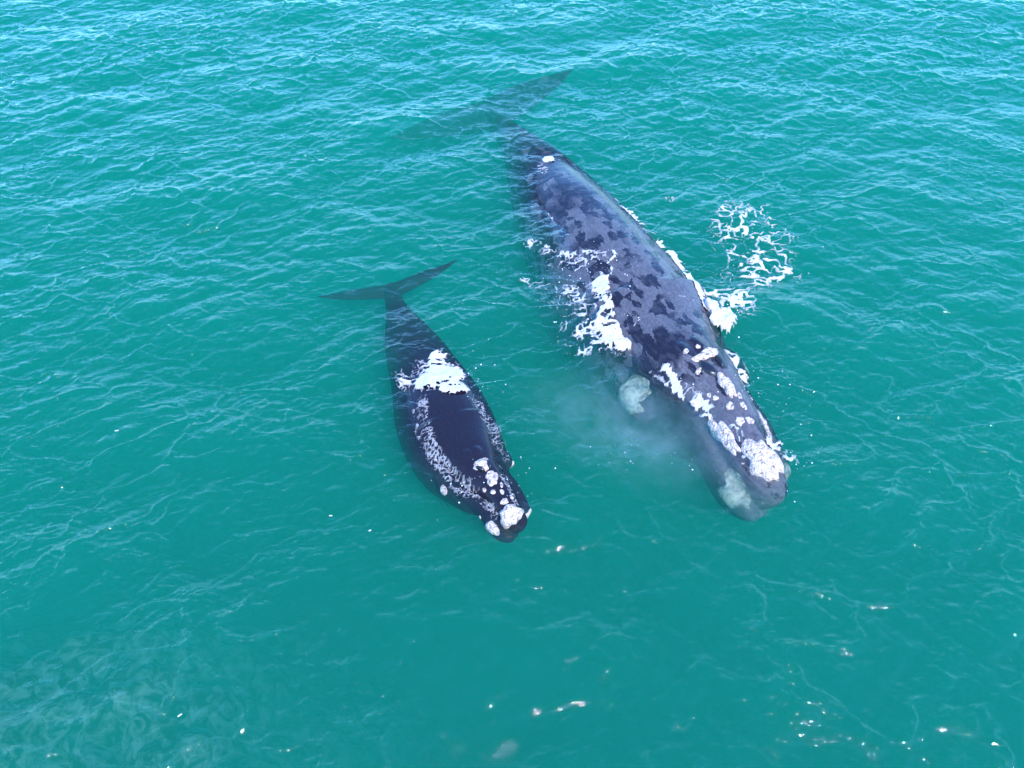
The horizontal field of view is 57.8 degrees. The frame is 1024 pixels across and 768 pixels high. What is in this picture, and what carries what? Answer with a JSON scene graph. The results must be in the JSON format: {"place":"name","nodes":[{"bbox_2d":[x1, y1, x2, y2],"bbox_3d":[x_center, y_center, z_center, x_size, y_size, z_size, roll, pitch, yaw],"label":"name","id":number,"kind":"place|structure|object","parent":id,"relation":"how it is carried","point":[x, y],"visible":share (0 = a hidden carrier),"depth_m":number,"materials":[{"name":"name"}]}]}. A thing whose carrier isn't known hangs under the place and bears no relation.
{"place":"outdoors","nodes":[
{"label":"outdoors","id":0,"kind":"place"},
{"bbox_2d":[0,0,1023,767],"bbox_3d":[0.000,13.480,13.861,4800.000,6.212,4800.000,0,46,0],"label":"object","id":1,"kind":"structure","parent":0,"point":[856,604],"depth_m":30.37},
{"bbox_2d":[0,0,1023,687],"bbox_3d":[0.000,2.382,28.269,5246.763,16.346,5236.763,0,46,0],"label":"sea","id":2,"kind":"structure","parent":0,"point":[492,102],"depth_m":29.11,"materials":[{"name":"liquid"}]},
{"bbox_2d":[317,260,531,542],"bbox_3d":[-1.925,0.480,20.366,3.635,2.326,8.529,-12,47,-11],"label":"whale calf","id":3,"kind":"object","parent":2,"relation":"on","point":[464,434],"visible":0.95,"depth_m":18.71},
{"bbox_2d":[398,350,469,392],"bbox_3d":[-1.632,-0.133,19.642,1.486,0.289,1.569,-27,51,-23],"label":"wash foam","id":4,"kind":"object","parent":2,"relation":"on","point":[432,374],"visible":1,"depth_m":19.62,"materials":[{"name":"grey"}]},
{"bbox_2d":[417,401,515,510],"bbox_3d":[-0.919,1.367,18.255,1.700,0.289,3.438,-10,47,-10],"label":"side foam","id":5,"kind":"object","parent":2,"relation":"on","point":[435,444],"visible":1,"depth_m":18.23,"materials":[{"name":"grey"}]},
{"bbox_2d":[538,156,554,169],"bbox_3d":[0.902,-6.028,25.461,0.441,0.113,0.997,16,48,15],"label":"tail foam","id":6,"kind":"object","parent":2,"relation":"on","point":[547,158],"visible":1,"depth_m":25.66,"materials":[{"name":"white"}]},
{"bbox_2d":[520,239,630,353],"bbox_3d":[1.375,-2.051,21.312,2.464,0.548,4.576,0,46,0],"label":"breaking foam","id":7,"kind":"object","parent":2,"relation":"on","point":[612,332],"visible":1,"depth_m":20.82,"materials":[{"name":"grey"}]},
{"bbox_2d":[386,67,790,520],"bbox_3d":[0.926,-2.677,24.980,6.533,4.998,18.365,-9,47,-9],"label":"whale","id":8,"kind":"object","parent":2,"relation":"on","point":[629,394],"visible":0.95,"depth_m":21.20,"materials":[{"name":"black"}]},
{"bbox_2d":[543,241,716,471],"bbox_3d":[2.178,-0.865,20.196,3.179,0.580,6.917,-3,46,-3],"label":"spray","id":9,"kind":"object","parent":2,"relation":"on","point":[608,325],"visible":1,"depth_m":21.74,"materials":[{"name":"white liquid"}]},
{"bbox_2d":[620,205,748,383],"bbox_3d":[4.099,-2.408,21.879,0.763,0.326,7.138,-13,47,-13],"label":"edge foam","id":10,"kind":"object","parent":2,"relation":"on","point":[701,294],"visible":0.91,"depth_m":21.67,"materials":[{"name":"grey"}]},
{"bbox_2d":[634,319,795,461],"bbox_3d":[4.064,-0.076,19.430,1.694,0.491,4.989,-14,47,-13],"label":"head foam","id":11,"kind":"object","parent":2,"relation":"on","point":[698,402],"visible":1,"depth_m":19.13,"materials":[{"name":"grey"}]},
{"bbox_2d":[704,297,736,332],"bbox_3d":[4.739,-1.566,20.930,0.682,0.335,1.188,0,46,0],"label":"splash foam","id":12,"kind":"object","parent":2,"relation":"on","point":[723,317],"visible":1,"depth_m":20.83,"materials":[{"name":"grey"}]},
{"bbox_2d":[672,196,798,311],"bbox_3d":[5.563,-3.189,22.703,3.212,0.301,4.972,0,46,0],"label":"lacy foam","id":13,"kind":"object","parent":2,"relation":"on","point":[733,300],"visible":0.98,"depth_m":22.48,"materials":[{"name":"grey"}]},
{"bbox_2d":[693,210,820,501],"bbox_3d":[5.561,-1.582,20.970,3.129,0.535,10.297,8,46,8],"label":"spray","id":14,"kind":"object","parent":2,"relation":"on","point":[738,337],"visible":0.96,"depth_m":20.52,"materials":[{"name":"white liquid"}]}
]}

